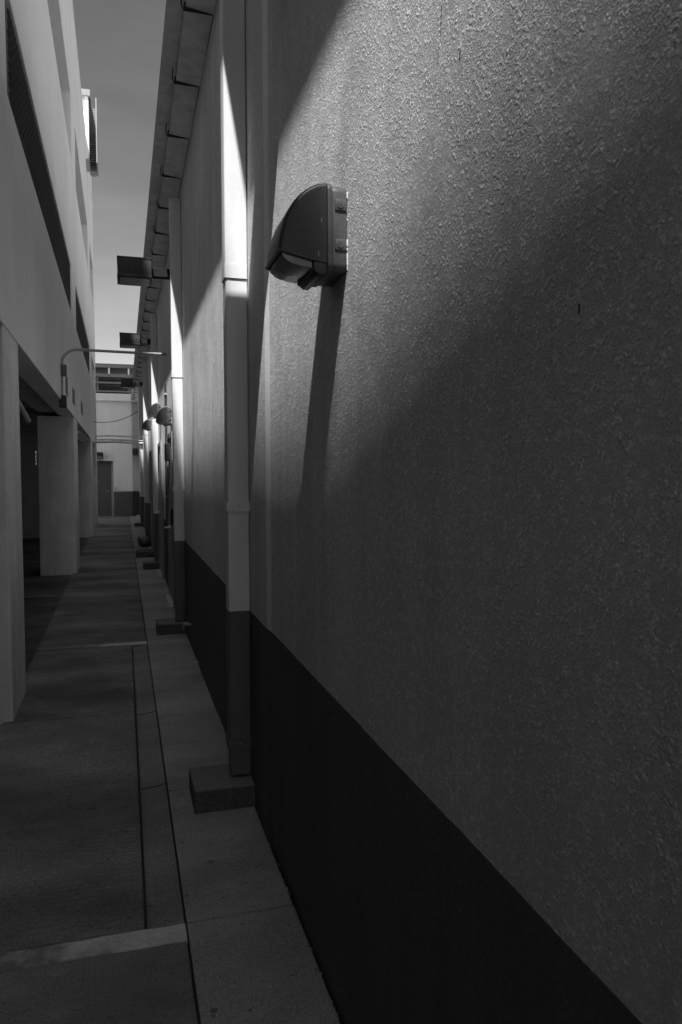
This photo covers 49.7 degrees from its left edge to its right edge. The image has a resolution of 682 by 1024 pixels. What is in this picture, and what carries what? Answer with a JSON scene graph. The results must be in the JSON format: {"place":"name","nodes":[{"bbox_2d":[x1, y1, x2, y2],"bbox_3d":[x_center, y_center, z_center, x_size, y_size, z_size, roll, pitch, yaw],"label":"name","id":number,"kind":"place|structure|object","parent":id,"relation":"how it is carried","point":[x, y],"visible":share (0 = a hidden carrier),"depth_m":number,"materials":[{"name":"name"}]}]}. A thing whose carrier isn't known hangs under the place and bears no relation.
{"place":"outdoors","nodes":[
{"label":"outdoors","id":0,"kind":"place"},
{"bbox_2d":[23,517,98,671],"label":"parking floor","id":1,"kind":"structure","parent":0,"point":[38,613],"depth_m":10.13,"materials":[{"name":"concrete"}]},
{"bbox_2d":[0,0,98,723],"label":"parking building","id":2,"kind":"structure","parent":1,"relation":"on","point":[48,171],"depth_m":8.44,"materials":[{"name":"concrete"}]},
{"bbox_2d":[0,516,198,1023],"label":"alley floor","id":3,"kind":"structure","parent":0,"point":[71,854],"depth_m":3.40,"materials":[{"name":"concrete"}]},
{"bbox_2d":[37,641,146,650],"bbox_3d":[-2.328,1.262,6.909,0.974,0.014,0.110,-1,3,-16],"label":"painted line","id":4,"kind":"object","parent":3,"relation":"on","point":[93,645],"visible":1,"depth_m":6.91,"materials":[{"name":"paint"}]},
{"bbox_2d":[0,923,187,972],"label":"painted line","id":5,"kind":"object","parent":3,"relation":"on","point":[98,946],"visible":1,"depth_m":2.49,"materials":[{"name":"paint"}]},
{"bbox_2d":[133,645,183,928],"bbox_3d":[-1.261,1.425,4.790,0.126,0.117,4.522,-1,3,-16],"label":"gutter strip","id":6,"kind":"object","parent":3,"relation":"on","point":[163,902],"visible":0.83,"depth_m":3.48,"materials":[{"name":"concrete"}]},
{"bbox_2d":[95,363,139,516],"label":"end building","id":7,"kind":"structure","parent":0,"point":[118,464],"depth_m":28.68,"materials":[{"name":"paint"}]},
{"bbox_2d":[97,452,102,458],"bbox_3d":[-9.312,-2.173,28.310,0.330,0.250,0.255,-1,3,-16],"label":"door floodlight","id":8,"kind":"object","parent":7,"relation":"attached to","point":[99,455],"depth_m":28.24,"materials":[{"name":"black metal"}]},
{"bbox_2d":[97,462,111,515],"bbox_3d":[-9.258,-0.885,28.591,0.650,2.090,0.060,-1,3,-16],"label":"door","id":9,"kind":"structure","parent":7,"relation":"in","point":[103,468],"depth_m":28.58,"materials":[{"name":"paint"}]},
{"bbox_2d":[132,448,137,455],"bbox_3d":[-8.075,-2.354,28.880,0.210,0.290,0.224,-1,3,-16],"label":"end wall lamp","id":10,"kind":"object","parent":7,"relation":"attached to","point":[134,451],"visible":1,"depth_m":28.81,"materials":[{"name":"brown metal"}]},
{"bbox_2d":[73,0,165,364],"label":"sky","id":11,"kind":"structure","parent":0,"point":[119,42],"materials":[{"name":"grey"}]},
{"bbox_2d":[130,516,339,1023],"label":"pavement","id":12,"kind":"structure","parent":0,"point":[248,943],"depth_m":2.89,"materials":[{"name":"concrete"}]},
{"bbox_2d":[134,523,143,526],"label":"splash block","id":13,"kind":"structure","parent":12,"relation":"on","point":[138,524],"depth_m":22.95,"materials":[{"name":"paint"}]},
{"bbox_2d":[135,549,153,557],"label":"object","id":14,"kind":"object","parent":12,"relation":"on","point":[141,553],"depth_m":14.34,"materials":[{"name":"paint"}]},
{"bbox_2d":[138,537,150,546],"bbox_3d":[-4.376,0.664,16.436,0.309,0.231,0.324,-1,3,-16],"label":"rubbish bag","id":15,"kind":"object","parent":12,"relation":"on","point":[144,542],"visible":0.94,"depth_m":16.32,"materials":[{"name":"plastic"}]},
{"bbox_2d":[143,561,158,569],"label":"splash block","id":16,"kind":"structure","parent":12,"relation":"on","point":[148,565],"depth_m":12.50,"materials":[{"name":"paint"}]},
{"bbox_2d":[156,618,186,634],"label":"splash block","id":17,"kind":"structure","parent":12,"relation":"on","point":[168,626],"depth_m":7.40,"materials":[{"name":"paint"}]},
{"bbox_2d":[210,1008,217,1012],"bbox_3d":[-0.378,1.490,2.196,0.023,0.005,0.022,-1,3,-16],"label":"gum spot","id":18,"kind":"object","parent":12,"relation":"on","point":[213,1010],"visible":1,"depth_m":2.19,"materials":[{"name":"paint"}]},
{"bbox_2d":[189,764,254,813],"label":"splash block","id":19,"kind":"structure","parent":12,"relation":"on","point":[213,788],"depth_m":3.53,"materials":[{"name":"paint"}]},
{"bbox_2d":[191,646,338,1017],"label":"mortar crumbs","id":20,"kind":"object","parent":12,"relation":"on","point":[335,1014],"visible":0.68,"depth_m":2.69,"materials":[{"name":"concrete"}]},
{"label":"ground","id":21,"kind":"structure","parent":0,"visible":0},
{"bbox_2d":[131,0,681,1023],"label":"building","id":22,"kind":"structure","parent":21,"relation":"on","point":[465,462],"depth_m":1.38,"materials":[{"name":"paint"}]},
{"bbox_2d":[59,348,165,407],"bbox_3d":[-3.019,-1.749,9.734,1.433,0.807,0.226,-2,4,-37],"label":"overhead conduit","id":23,"kind":"object","parent":22,"relation":"attached to","point":[63,399],"visible":0.84,"depth_m":9.46,"materials":[{"name":"grey metal"}]},
{"bbox_2d":[94,441,142,451],"bbox_3d":[-6.824,-2.009,22.572,1.451,0.355,0.259,-1,3,-16],"label":"crossing pipe","id":24,"kind":"object","parent":22,"relation":"attached to","point":[126,442],"visible":0.8,"depth_m":22.61,"materials":[{"name":"metal"}]},
{"bbox_2d":[94,439,142,448],"bbox_3d":[-6.817,-2.075,22.560,1.441,0.344,0.221,-1,3,-16],"label":"crossing pipe","id":25,"kind":"object","parent":22,"relation":"attached to","point":[118,440],"visible":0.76,"depth_m":22.62,"materials":[{"name":"metal"}]},
{"bbox_2d":[94,435,142,445],"bbox_3d":[-6.812,-2.188,22.546,1.437,0.339,0.193,-1,3,-16],"label":"crossing pipe","id":26,"kind":"object","parent":22,"relation":"attached to","point":[116,436],"visible":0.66,"depth_m":22.58,"materials":[{"name":"metal"}]},
{"bbox_2d":[121,378,142,388],"bbox_3d":[-5.149,-3.187,18.290,0.616,0.208,0.346,-1,3,-16],"label":"floodlight","id":27,"kind":"object","parent":22,"relation":"attached to","point":[129,383],"visible":0.81,"depth_m":18.11,"materials":[{"name":"black paint"}]},
{"bbox_2d":[119,332,150,348],"bbox_3d":[-3.438,-2.898,12.494,0.616,0.208,0.346,-1,3,-16],"label":"floodlight","id":28,"kind":"object","parent":22,"relation":"attached to","point":[132,340],"visible":0.91,"depth_m":12.31,"materials":[{"name":"black paint"}]},
{"bbox_2d":[138,387,143,522],"bbox_3d":[-6.225,-1.766,22.917,0.112,4.197,0.138,-1,3,-16],"label":"downspout","id":29,"kind":"object","parent":22,"relation":"attached to","point":[141,456],"visible":1,"depth_m":22.88,"materials":[{"name":"white paint"}]},
{"bbox_2d":[117,255,169,286],"bbox_3d":[-1.953,-2.428,7.476,0.616,0.208,0.346,-1,3,-16],"label":"floodlight","id":30,"kind":"object","parent":22,"relation":"attached to","point":[136,271],"visible":0.78,"depth_m":7.30,"materials":[{"name":"black metal"}]},
{"bbox_2d":[142,362,149,535],"bbox_3d":[-4.726,-1.513,17.840,0.112,4.197,0.138,-1,3,-16],"label":"downspout","id":31,"kind":"object","parent":22,"relation":"attached to","point":[146,457],"visible":0.88,"depth_m":17.81,"materials":[{"name":"white paint"}]},
{"bbox_2d":[142,419,150,430],"bbox_3d":[-4.194,-1.876,15.872,0.193,0.249,0.197,-1,3,-16],"label":"wall lamp","id":32,"kind":"object","parent":22,"relation":"attached to","point":[146,425],"visible":0.98,"depth_m":15.79,"materials":[{"name":"grey metal"}]},
{"bbox_2d":[148,454,151,546],"bbox_3d":[-4.135,-0.234,15.939,0.093,2.040,0.900,-1,3,-16],"label":"door","id":33,"kind":"structure","parent":22,"relation":"in","point":[150,454],"depth_m":16.17,"materials":[{"name":"grey paint"}]},
{"bbox_2d":[150,314,158,560],"bbox_3d":[-3.185,-1.253,12.618,0.112,4.197,0.138,-1,3,-16],"label":"downspout","id":34,"kind":"object","parent":22,"relation":"attached to","point":[154,372],"visible":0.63,"depth_m":12.58,"materials":[{"name":"white paint"}]},
{"bbox_2d":[148,403,160,418],"bbox_3d":[-3.006,-1.631,11.850,0.193,0.249,0.197,-1,3,-16],"label":"wall lamp","id":35,"kind":"object","parent":22,"relation":"attached to","point":[155,408],"visible":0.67,"depth_m":11.77,"materials":[{"name":"grey metal"}]},
{"bbox_2d":[156,447,161,571],"bbox_3d":[-2.934,-0.031,11.867,0.093,2.040,0.900,-1,3,-16],"label":"door","id":36,"kind":"structure","parent":22,"relation":"in","point":[159,511],"depth_m":12.03,"materials":[{"name":"grey paint"}]},
{"bbox_2d":[156,406,171,426],"bbox_3d":[-2.219,-1.198,9.202,0.193,0.249,0.197,-1,3,-16],"label":"wall lamp","id":37,"kind":"object","parent":22,"relation":"attached to","point":[164,417],"visible":1,"depth_m":9.12,"materials":[{"name":"grey metal"}]},
{"bbox_2d":[164,384,167,521],"bbox_3d":[-2.404,-0.811,10.127,0.037,1.890,0.060,-1,3,-16],"label":"wall conduit","id":38,"kind":"object","parent":22,"relation":"attached to","point":[165,400],"depth_m":10.12,"materials":[{"name":"grey metal"}]},
{"bbox_2d":[164,443,169,460],"bbox_3d":[-2.185,-0.752,9.260,0.066,0.220,0.150,-1,3,-16],"label":"control box","id":39,"kind":"object","parent":22,"relation":"attached to","point":[166,451],"visible":1,"depth_m":9.19,"materials":[{"name":"grey metal"}]},
{"bbox_2d":[164,438,172,599],"bbox_3d":[-2.162,0.099,9.252,0.093,2.040,0.900,-1,3,-16],"label":"door","id":40,"kind":"structure","parent":22,"relation":"in","point":[169,441],"depth_m":9.37,"materials":[{"name":"grey paint"}]},
{"bbox_2d":[170,509,173,524],"bbox_3d":[-1.965,0.060,8.635,0.066,0.180,0.150,-1,3,-16],"label":"control box","id":41,"kind":"object","parent":22,"relation":"attached to","point":[171,517],"visible":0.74,"depth_m":8.56,"materials":[{"name":"grey metal"}]},
{"bbox_2d":[169,198,185,620],"bbox_3d":[-1.644,-0.994,7.397,0.112,4.197,0.138,-1,3,-16],"label":"downspout","id":42,"kind":"object","parent":22,"relation":"attached to","point":[178,488],"visible":1,"depth_m":7.36,"materials":[{"name":"white paint"}]},
{"bbox_2d":[182,622,190,629],"bbox_3d":[-1.452,1.069,6.911,0.087,0.068,0.056,-1,3,-16],"label":"wall tap","id":43,"kind":"object","parent":22,"relation":"attached to","point":[186,624],"depth_m":6.90,"materials":[{"name":"metal"}]},
{"bbox_2d":[220,0,252,775],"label":"downspout","id":44,"kind":"object","parent":22,"relation":"attached to","point":[236,506],"visible":1,"depth_m":3.53,"materials":[{"name":"white paint"}]},
{"bbox_2d":[265,183,347,289],"bbox_3d":[-0.100,-0.767,2.052,0.193,0.249,0.197,-1,3,-16],"label":"wall lamp","id":45,"kind":"object","parent":22,"relation":"attached to","point":[308,249],"visible":1,"depth_m":1.98,"materials":[{"name":"grey metal"}]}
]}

